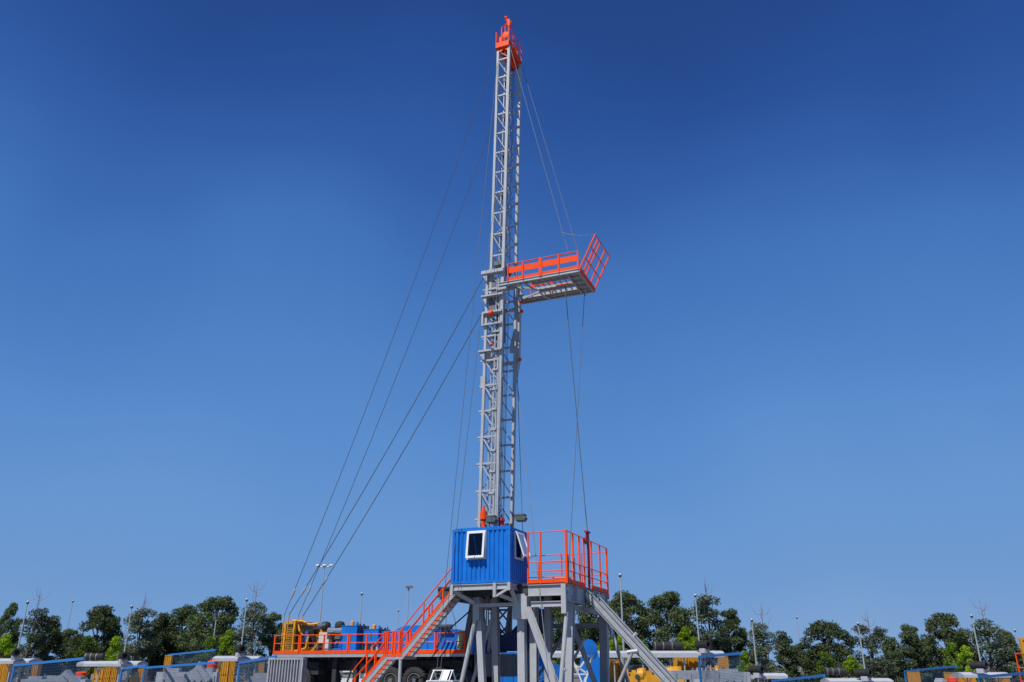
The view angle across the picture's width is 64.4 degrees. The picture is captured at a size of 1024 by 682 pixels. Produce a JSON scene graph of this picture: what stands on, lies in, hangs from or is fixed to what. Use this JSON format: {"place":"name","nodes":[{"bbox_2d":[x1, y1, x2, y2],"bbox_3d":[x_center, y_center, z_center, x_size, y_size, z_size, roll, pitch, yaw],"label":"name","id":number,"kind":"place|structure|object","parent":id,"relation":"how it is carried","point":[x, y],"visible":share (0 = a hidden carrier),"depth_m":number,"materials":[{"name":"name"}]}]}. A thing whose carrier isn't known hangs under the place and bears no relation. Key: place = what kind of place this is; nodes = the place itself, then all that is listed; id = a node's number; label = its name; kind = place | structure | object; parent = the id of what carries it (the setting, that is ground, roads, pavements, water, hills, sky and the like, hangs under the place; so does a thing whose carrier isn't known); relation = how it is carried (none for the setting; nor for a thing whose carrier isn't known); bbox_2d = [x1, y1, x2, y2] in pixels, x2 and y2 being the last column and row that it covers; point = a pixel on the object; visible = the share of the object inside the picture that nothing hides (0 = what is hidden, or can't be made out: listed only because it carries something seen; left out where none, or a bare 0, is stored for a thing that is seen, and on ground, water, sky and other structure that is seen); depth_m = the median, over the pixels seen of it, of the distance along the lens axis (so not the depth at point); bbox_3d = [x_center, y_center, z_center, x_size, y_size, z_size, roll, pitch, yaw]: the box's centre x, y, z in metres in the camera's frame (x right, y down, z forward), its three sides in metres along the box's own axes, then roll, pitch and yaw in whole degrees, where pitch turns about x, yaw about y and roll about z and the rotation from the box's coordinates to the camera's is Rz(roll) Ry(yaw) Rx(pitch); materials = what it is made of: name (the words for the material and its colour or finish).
{"place":"outdoors","nodes":[
{"label":"outdoors","id":0,"kind":"place"},
{"bbox_2d":[352,631,396,681],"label":"staircase","id":1,"kind":"structure","parent":0,"point":[381,666],"depth_m":38.74,"materials":[{"name":"metal"}]},
{"bbox_2d":[0,0,1023,665],"label":"sky","id":2,"kind":"structure","parent":0,"point":[800,390],"materials":[{"name":"blue"}]},
{"bbox_2d":[13,666,1020,681],"bbox_3d":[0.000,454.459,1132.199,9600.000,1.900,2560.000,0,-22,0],"label":"ground","id":3,"kind":"structure","parent":0,"point":[576,678],"depth_m":139.43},
{"bbox_2d":[0,633,16,657],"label":"sapling","id":4,"kind":"object","parent":3,"relation":"on","point":[7,648],"visible":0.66,"depth_m":80.41,"materials":[{"name":"green plant"}]},
{"bbox_2d":[0,601,21,657],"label":"tree","id":5,"kind":"object","parent":3,"relation":"on","point":[9,623],"visible":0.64,"depth_m":105.59,"materials":[{"name":"green plant"}]},
{"bbox_2d":[0,658,41,681],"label":"shelter","id":6,"kind":"object","parent":3,"relation":"on","point":[6,661],"visible":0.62,"depth_m":67.94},
{"bbox_2d":[13,588,52,677],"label":"tree","id":7,"kind":"object","parent":3,"relation":"on","point":[36,624],"visible":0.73,"depth_m":105.42,"materials":[{"name":"green plant"}]},
{"bbox_2d":[26,615,64,675],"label":"tree","id":8,"kind":"object","parent":3,"relation":"on","point":[56,636],"visible":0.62,"depth_m":108.46,"materials":[{"name":"green plant"}]},
{"bbox_2d":[10,657,85,681],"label":"fence","id":9,"kind":"object","parent":3,"relation":"on","point":[45,662],"visible":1,"depth_m":47.57,"materials":[{"name":"metal"}]},
{"bbox_2d":[49,628,78,674],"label":"tree","id":10,"kind":"object","parent":3,"relation":"on","point":[69,632],"visible":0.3,"depth_m":113.60,"materials":[{"name":"green plant"}]},
{"bbox_2d":[48,670,79,681],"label":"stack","id":11,"kind":"object","parent":3,"relation":"on","point":[67,677],"visible":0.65,"depth_m":54.95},
{"bbox_2d":[72,635,97,677],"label":"sapling","id":12,"kind":"object","parent":3,"relation":"on","point":[88,641],"visible":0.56,"depth_m":86.03,"materials":[{"name":"green plant"}]},
{"bbox_2d":[61,604,126,678],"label":"tree","id":13,"kind":"object","parent":3,"relation":"on","point":[104,620],"visible":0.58,"depth_m":106.24,"materials":[{"name":"green plant"}]},
{"bbox_2d":[99,636,121,667],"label":"sapling","id":14,"kind":"object","parent":3,"relation":"on","point":[115,643],"visible":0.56,"depth_m":80.27,"materials":[{"name":"green plant"}]},
{"bbox_2d":[77,661,147,681],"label":"shelter","id":15,"kind":"object","parent":3,"relation":"on","point":[104,663],"visible":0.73,"depth_m":67.79,"materials":[{"name":"metal"}]},
{"bbox_2d":[84,653,104,659],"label":"pipe roll","id":16,"kind":"object","parent":15,"relation":"on","point":[94,656],"visible":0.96,"depth_m":68.76,"materials":[{"name":"black rubber"}]},
{"bbox_2d":[119,664,147,681],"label":"fence","id":17,"kind":"object","parent":3,"relation":"on","point":[129,668],"visible":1,"depth_m":52.01,"materials":[{"name":"metal"}]},
{"bbox_2d":[109,593,160,674],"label":"tree","id":18,"kind":"object","parent":3,"relation":"on","point":[138,648],"visible":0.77,"depth_m":105.08,"materials":[{"name":"green plant"}]},
{"bbox_2d":[13,634,270,680],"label":"undergrowth","id":19,"kind":"object","parent":3,"relation":"on","point":[23,647],"visible":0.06,"depth_m":113.77,"materials":[{"name":"green plant"}]},
{"bbox_2d":[136,612,175,680],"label":"tree","id":20,"kind":"object","parent":3,"relation":"on","point":[159,629],"visible":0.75,"depth_m":110.04,"materials":[{"name":"green plant"}]},
{"bbox_2d":[155,668,186,681],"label":"steel casting","id":21,"kind":"object","parent":3,"relation":"on","point":[159,677],"visible":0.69,"depth_m":56.74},
{"bbox_2d":[142,662,215,681],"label":"fence","id":22,"kind":"object","parent":3,"relation":"on","point":[178,665],"visible":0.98,"depth_m":54.49,"materials":[{"name":"metal"}]},
{"bbox_2d":[156,604,203,671],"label":"tree","id":23,"kind":"object","parent":3,"relation":"on","point":[177,616],"visible":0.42,"depth_m":111.92,"materials":[{"name":"green plant"}]},
{"bbox_2d":[168,649,216,671],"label":"fence","id":24,"kind":"object","parent":3,"relation":"on","point":[190,653],"visible":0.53,"depth_m":69.42,"materials":[{"name":"metal"}]},
{"bbox_2d":[183,661,210,681],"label":"steel casting","id":25,"kind":"object","parent":3,"relation":"on","point":[193,676],"visible":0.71,"depth_m":55.03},
{"bbox_2d":[194,636,221,668],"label":"sapling","id":26,"kind":"object","parent":3,"relation":"on","point":[209,642],"visible":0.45,"depth_m":85.94,"materials":[{"name":"green plant"}]},
{"bbox_2d":[175,595,243,670],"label":"tree","id":27,"kind":"object","parent":3,"relation":"on","point":[197,622],"visible":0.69,"depth_m":104.54,"materials":[{"name":"green plant"}]},
{"bbox_2d":[219,661,229,681],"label":"yellow cabinet","id":28,"kind":"object","parent":3,"relation":"on","point":[224,672],"visible":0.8,"depth_m":71.83,"materials":[{"name":"metal"}]},
{"bbox_2d":[219,630,239,678],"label":"sapling","id":29,"kind":"object","parent":3,"relation":"on","point":[227,645],"visible":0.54,"depth_m":80.39,"materials":[{"name":"green plant"}]},
{"bbox_2d":[228,661,235,681],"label":"yellow cabinet","id":30,"kind":"object","parent":3,"relation":"on","point":[232,671],"visible":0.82,"depth_m":71.84,"materials":[{"name":"metal"}]},
{"bbox_2d":[212,656,264,681],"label":"shelter","id":31,"kind":"object","parent":3,"relation":"on","point":[226,658],"visible":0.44,"depth_m":67.90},
{"bbox_2d":[234,645,246,656],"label":"corrugated pipe","id":32,"kind":"object","parent":31,"relation":"on","point":[239,650],"visible":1,"depth_m":67.62,"materials":[{"name":"black rubber"}]},
{"bbox_2d":[224,580,272,673],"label":"tree","id":33,"kind":"object","parent":3,"relation":"on","point":[253,615],"visible":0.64,"depth_m":105.85,"materials":[{"name":"green plant"}]},
{"bbox_2d":[236,655,277,681],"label":"fence","id":34,"kind":"object","parent":3,"relation":"on","point":[260,660],"visible":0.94,"depth_m":47.05,"materials":[{"name":"metal"}]},
{"bbox_2d":[255,612,283,671],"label":"tree","id":35,"kind":"object","parent":3,"relation":"on","point":[268,640],"visible":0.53,"depth_m":107.74,"materials":[{"name":"green plant"}]},
{"bbox_2d":[266,657,306,681],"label":"shipping container","id":36,"kind":"object","parent":3,"relation":"on","point":[286,669],"visible":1,"depth_m":40.59,"materials":[{"name":"metal"}]},
{"bbox_2d":[386,631,416,681],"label":"stair landing","id":37,"kind":"object","parent":3,"relation":"on","point":[399,658],"visible":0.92,"depth_m":38.54,"materials":[{"name":"orange paint"}]},
{"bbox_2d":[272,598,543,681],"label":"carrier truck","id":38,"kind":"object","parent":3,"relation":"on","point":[327,651],"visible":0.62,"depth_m":41.38,"materials":[{"name":"orange paint"}]},
{"bbox_2d":[298,88,505,615],"bbox_3d":[-6.057,-1.030,49.614,12.064,33.709,0.110,-6,-23,15],"label":"guy line","id":39,"kind":"object","parent":38,"relation":"attached to","point":[309,589],"visible":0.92,"depth_m":48.49,"materials":[{"name":"metal"}]},
{"bbox_2d":[426,670,459,681],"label":"tool cage","id":40,"kind":"object","parent":3,"relation":"on","point":[444,676],"visible":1,"depth_m":34.85,"materials":[{"name":"white paint"}]},
{"bbox_2d":[437,529,629,681],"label":"drill floor","id":41,"kind":"structure","parent":3,"relation":"on","point":[566,593],"depth_m":37.55,"materials":[{"name":"grey paint"}]},
{"bbox_2d":[399,567,460,658],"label":"staircase","id":42,"kind":"structure","parent":41,"relation":"attached to","point":[430,624],"depth_m":38.52,"materials":[{"name":"metal"}]},
{"bbox_2d":[451,525,531,584],"bbox_3d":[-0.848,10.261,38.586,3.446,2.550,2.629,-9,-23,21],"label":"control cabin","id":43,"kind":"object","parent":41,"relation":"on","point":[493,554],"visible":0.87,"depth_m":37.78,"materials":[{"name":"metal"}]},
{"bbox_2d":[465,530,486,559],"bbox_3d":[-1.692,9.506,37.922,0.980,1.300,0.331,-9,-23,21],"label":"window","id":44,"kind":"structure","parent":43,"relation":"in","point":[476,543],"depth_m":37.86,"materials":[{"name":"white paint"}]},
{"bbox_2d":[514,531,531,560],"bbox_3d":[0.514,9.649,38.281,0.538,1.260,1.020,-9,-23,21],"label":"window","id":45,"kind":"structure","parent":43,"relation":"in","point":[521,537],"depth_m":38.12,"materials":[{"name":"white paint"}]},
{"bbox_2d":[475,16,609,652],"bbox_3d":[1.739,-3.391,46.663,7.302,39.724,3.150,-9,-23,21],"label":"derrick mast","id":46,"kind":"object","parent":41,"relation":"on","point":[495,295],"visible":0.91,"depth_m":46.12,"materials":[{"name":"metal"}]},
{"bbox_2d":[289,277,483,614],"bbox_3d":[-6.771,5.433,45.371,11.160,18.568,0.110,-8,-23,18],"label":"guy line","id":47,"kind":"object","parent":46,"relation":"attached to","point":[303,591],"visible":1,"depth_m":45.06,"materials":[{"name":"metal"}]},
{"bbox_2d":[284,52,495,614],"bbox_3d":[-6.660,-2.028,48.329,11.978,34.609,0.110,-8,-23,18],"label":"guy line","id":48,"kind":"object","parent":46,"relation":"attached to","point":[293,592],"visible":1,"depth_m":47.28,"materials":[{"name":"metal"}]},
{"bbox_2d":[303,309,483,615],"bbox_3d":[-6.579,6.709,45.534,11.165,16.320,0.110,-11,-24,25],"label":"guy line","id":49,"kind":"object","parent":46,"relation":"attached to","point":[326,578],"visible":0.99,"depth_m":45.36,"materials":[{"name":"metal"}]},
{"bbox_2d":[437,69,496,665],"bbox_3d":[-2.074,-2.281,44.080,0.028,37.283,4.862,-12,-25,27],"label":"winch line","id":50,"kind":"object","parent":46,"relation":"hanging from","point":[465,383],"visible":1,"depth_m":41.43,"materials":[{"name":"metal"}]},
{"bbox_2d":[440,103,505,669],"bbox_3d":[-1.602,-2.123,44.478,0.028,37.284,5.936,-12,-25,28],"label":"winch line","id":51,"kind":"object","parent":46,"relation":"hanging from","point":[470,406],"visible":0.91,"depth_m":41.13,"materials":[{"name":"metal"}]},
{"bbox_2d":[517,382,549,681],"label":"slack line","id":52,"kind":"object","parent":46,"relation":"hanging from","point":[533,536],"visible":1,"depth_m":39.15,"materials":[{"name":"metal"}]},
{"bbox_2d":[565,287,587,529],"bbox_3d":[3.384,3.178,43.298,0.985,13.803,0.039,-16,-27,35],"label":"hoist line","id":53,"kind":"object","parent":46,"relation":"hanging from","point":[576,410],"visible":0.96,"depth_m":43.03,"materials":[{"name":"metal"}]},
{"bbox_2d":[569,289,585,560],"bbox_3d":[3.405,4.166,42.132,0.103,16.505,3.097,-12,-25,28],"label":"hoist line","id":54,"kind":"object","parent":46,"relation":"hanging from","point":[577,420],"visible":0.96,"depth_m":41.90,"materials":[{"name":"metal"}]},
{"bbox_2d":[584,530,590,589],"bbox_3d":[3.716,10.742,39.859,0.160,2.800,0.730,-9,-23,21],"label":"hoist post","id":55,"kind":"object","parent":41,"relation":"on","point":[586,537],"visible":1,"depth_m":39.96,"materials":[{"name":"metal"}]},
{"bbox_2d":[539,652,564,681],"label":"mud pump","id":56,"kind":"object","parent":3,"relation":"on","point":[556,668],"visible":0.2,"depth_m":53.16,"materials":[{"name":"blue paint"}]},
{"bbox_2d":[552,607,588,665],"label":"tree","id":57,"kind":"object","parent":3,"relation":"on","point":[557,615],"visible":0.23,"depth_m":93.44,"materials":[{"name":"green plant"}]},
{"bbox_2d":[574,655,593,681],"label":"lattice frame","id":58,"kind":"object","parent":3,"relation":"on","point":[577,673],"visible":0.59,"depth_m":48.93,"materials":[{"name":"white paint"}]},
{"bbox_2d":[574,605,599,672],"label":"tree","id":59,"kind":"object","parent":3,"relation":"on","point":[593,634],"visible":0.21,"depth_m":100.88,"materials":[{"name":"green plant"}]},
{"bbox_2d":[579,639,599,681],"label":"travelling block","id":60,"kind":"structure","parent":3,"relation":"on","point":[590,646],"depth_m":51.84,"materials":[{"name":"blue paint"}]},
{"bbox_2d":[610,660,618,681],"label":"yellow cabinet","id":61,"kind":"object","parent":3,"relation":"on","point":[612,672],"visible":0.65,"depth_m":71.77,"materials":[{"name":"metal"}]},
{"bbox_2d":[608,590,652,665],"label":"tree","id":62,"kind":"object","parent":3,"relation":"on","point":[630,601],"visible":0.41,"depth_m":105.26,"materials":[{"name":"green plant"}]},
{"bbox_2d":[584,590,678,681],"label":"pipe slide","id":63,"kind":"object","parent":3,"relation":"on","point":[635,643],"visible":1,"depth_m":37.65,"materials":[{"name":"grey paint"}]},
{"bbox_2d":[627,668,646,681],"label":"yellow engine","id":64,"kind":"object","parent":3,"relation":"on","point":[639,675],"visible":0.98,"depth_m":64.18,"materials":[{"name":"paint"}]},
{"bbox_2d":[553,651,724,681],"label":"shelter","id":65,"kind":"object","parent":3,"relation":"on","point":[668,654],"visible":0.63,"depth_m":69.91,"materials":[{"name":"metal"}]},
{"bbox_2d":[653,641,682,649],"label":"pipe roll","id":66,"kind":"object","parent":65,"relation":"on","point":[662,645],"visible":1,"depth_m":70.92,"materials":[{"name":"black rubber"}]},
{"bbox_2d":[695,640,710,652],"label":"corrugated pipe","id":67,"kind":"object","parent":65,"relation":"on","point":[703,646],"visible":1,"depth_m":69.65,"materials":[{"name":"black rubber"}]},
{"bbox_2d":[646,666,683,681],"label":"yellow engine","id":68,"kind":"object","parent":3,"relation":"on","point":[651,676],"visible":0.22,"depth_m":66.16,"materials":[{"name":"paint"}]},
{"bbox_2d":[639,590,700,666],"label":"tree","id":69,"kind":"object","parent":3,"relation":"on","point":[678,618],"visible":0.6,"depth_m":104.98,"materials":[{"name":"green plant"}]},
{"bbox_2d":[677,626,697,650],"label":"sapling","id":70,"kind":"object","parent":3,"relation":"on","point":[684,638],"visible":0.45,"depth_m":80.53,"materials":[{"name":"green plant"}]},
{"bbox_2d":[669,670,719,681],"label":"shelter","id":71,"kind":"object","parent":3,"relation":"on","point":[686,674],"visible":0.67,"depth_m":53.04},
{"bbox_2d":[683,577,736,667],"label":"tree","id":72,"kind":"object","parent":3,"relation":"on","point":[703,607],"visible":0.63,"depth_m":105.27,"materials":[{"name":"green plant"}]},
{"bbox_2d":[698,652,743,681],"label":"fence","id":73,"kind":"object","parent":3,"relation":"on","point":[700,657],"visible":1,"depth_m":47.46,"materials":[{"name":"metal"}]},
{"bbox_2d":[713,608,747,671],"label":"tree","id":74,"kind":"object","parent":3,"relation":"on","point":[732,621],"visible":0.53,"depth_m":108.46,"materials":[{"name":"green plant"}]},
{"bbox_2d":[735,650,752,671],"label":"sapling","id":75,"kind":"object","parent":3,"relation":"on","point":[743,659],"visible":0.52,"depth_m":79.81,"materials":[{"name":"green plant"}]},
{"bbox_2d":[736,627,755,671],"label":"tree","id":76,"kind":"object","parent":3,"relation":"on","point":[744,637],"visible":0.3,"depth_m":110.20,"materials":[{"name":"green plant"}]},
{"bbox_2d":[750,673,787,681],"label":"shelter","id":77,"kind":"object","parent":3,"relation":"on","point":[768,676],"visible":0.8,"depth_m":67.45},
{"bbox_2d":[748,665,764,677],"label":"corrugated pipe","id":78,"kind":"object","parent":77,"relation":"on","point":[757,671],"visible":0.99,"depth_m":67.08,"materials":[{"name":"black rubber"}]},
{"bbox_2d":[746,607,792,681],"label":"tree","id":79,"kind":"object","parent":3,"relation":"on","point":[761,650],"visible":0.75,"depth_m":104.33,"materials":[{"name":"green plant"}]},
{"bbox_2d":[772,630,802,681],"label":"tree","id":80,"kind":"object","parent":3,"relation":"on","point":[785,641],"visible":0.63,"depth_m":107.59,"materials":[{"name":"green plant"}]},
{"bbox_2d":[771,674,824,681],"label":"fence","id":81,"kind":"object","parent":3,"relation":"on","point":[801,678],"visible":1,"depth_m":47.49,"materials":[{"name":"metal"}]},
{"bbox_2d":[794,642,817,681],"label":"tree","id":82,"kind":"object","parent":3,"relation":"on","point":[800,646],"visible":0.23,"depth_m":115.48,"materials":[{"name":"green plant"}]},
{"bbox_2d":[815,651,834,677],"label":"sapling","id":83,"kind":"object","parent":3,"relation":"on","point":[825,657],"visible":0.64,"depth_m":85.57,"materials":[{"name":"green plant"}]},
{"bbox_2d":[798,619,859,681],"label":"tree","id":84,"kind":"object","parent":3,"relation":"on","point":[837,649],"visible":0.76,"depth_m":105.86,"materials":[{"name":"green plant"}]},
{"bbox_2d":[842,655,863,677],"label":"sapling","id":85,"kind":"object","parent":3,"relation":"on","point":[851,663],"visible":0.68,"depth_m":79.72,"materials":[{"name":"green plant"}]},
{"bbox_2d":[821,678,893,681],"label":"shelter","id":86,"kind":"object","parent":3,"relation":"on","point":[856,679],"visible":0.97,"depth_m":67.61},
{"bbox_2d":[824,667,845,674],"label":"pipe roll","id":87,"kind":"object","parent":86,"relation":"on","point":[834,671],"visible":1,"depth_m":68.32,"materials":[{"name":"metal"}]},
{"bbox_2d":[855,669,872,680],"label":"corrugated pipe","id":88,"kind":"object","parent":86,"relation":"on","point":[865,674],"visible":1,"depth_m":66.99,"materials":[{"name":"black rubber"}]},
{"bbox_2d":[851,612,904,681],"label":"tree","id":89,"kind":"object","parent":3,"relation":"on","point":[876,665],"visible":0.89,"depth_m":104.00,"materials":[{"name":"green plant"}]},
{"bbox_2d":[749,643,1020,681],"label":"undergrowth","id":90,"kind":"object","parent":3,"relation":"on","point":[809,670],"visible":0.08,"depth_m":113.15,"materials":[{"name":"green plant"}]},
{"bbox_2d":[880,636,911,681],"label":"tree","id":91,"kind":"object","parent":3,"relation":"on","point":[889,644],"visible":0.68,"depth_m":107.50,"materials":[{"name":"green plant"}]},
{"bbox_2d":[898,623,934,681],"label":"tree","id":92,"kind":"object","parent":3,"relation":"on","point":[919,657],"visible":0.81,"depth_m":106.87,"materials":[{"name":"green plant"}]},
{"bbox_2d":[918,634,944,680],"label":"tree","id":93,"kind":"object","parent":3,"relation":"on","point":[922,641],"visible":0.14,"depth_m":110.60,"materials":[{"name":"green plant"}]},
{"bbox_2d":[904,665,958,681],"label":"fence","id":94,"kind":"object","parent":3,"relation":"on","point":[932,668],"visible":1,"depth_m":62.28,"materials":[{"name":"metal"}]},
{"bbox_2d":[923,611,982,678],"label":"tree","id":95,"kind":"object","parent":3,"relation":"on","point":[959,637],"visible":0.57,"depth_m":106.45,"materials":[{"name":"green plant"}]},
{"bbox_2d":[942,641,963,671],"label":"sapling","id":96,"kind":"object","parent":3,"relation":"on","point":[951,647],"visible":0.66,"depth_m":85.51,"materials":[{"name":"green plant"}]},
{"bbox_2d":[957,645,982,681],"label":"sapling","id":97,"kind":"object","parent":3,"relation":"on","point":[965,654],"visible":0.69,"depth_m":80.15,"materials":[{"name":"green plant"}]},
{"bbox_2d":[951,672,1011,681],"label":"shelter","id":98,"kind":"object","parent":3,"relation":"on","point":[967,675],"visible":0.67,"depth_m":67.66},
{"bbox_2d":[969,661,988,672],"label":"corrugated pipe","id":99,"kind":"object","parent":98,"relation":"on","point":[981,666],"visible":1,"depth_m":67.23,"materials":[{"name":"black rubber"}]},
{"bbox_2d":[967,599,1023,681],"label":"tree","id":100,"kind":"object","parent":3,"relation":"on","point":[993,646],"visible":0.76,"depth_m":103.87,"materials":[{"name":"green plant"}]},
{"bbox_2d":[978,672,1023,681],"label":"fence","id":101,"kind":"object","parent":3,"relation":"on","point":[1008,675],"visible":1,"depth_m":47.71,"materials":[{"name":"metal"}]},
{"bbox_2d":[995,628,1023,681],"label":"tree","id":102,"kind":"object","parent":3,"relation":"on","point":[1009,638],"visible":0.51,"depth_m":107.73,"materials":[{"name":"green plant"}]},
{"bbox_2d":[1014,638,1023,681],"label":"yellow barrier","id":103,"kind":"object","parent":3,"relation":"on","point":[1021,641],"visible":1,"depth_m":55.98,"materials":[{"name":"metal"}]},
{"bbox_2d":[713,669,750,681],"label":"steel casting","id":104,"kind":"object","parent":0,"point":[746,675],"visible":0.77,"depth_m":54.93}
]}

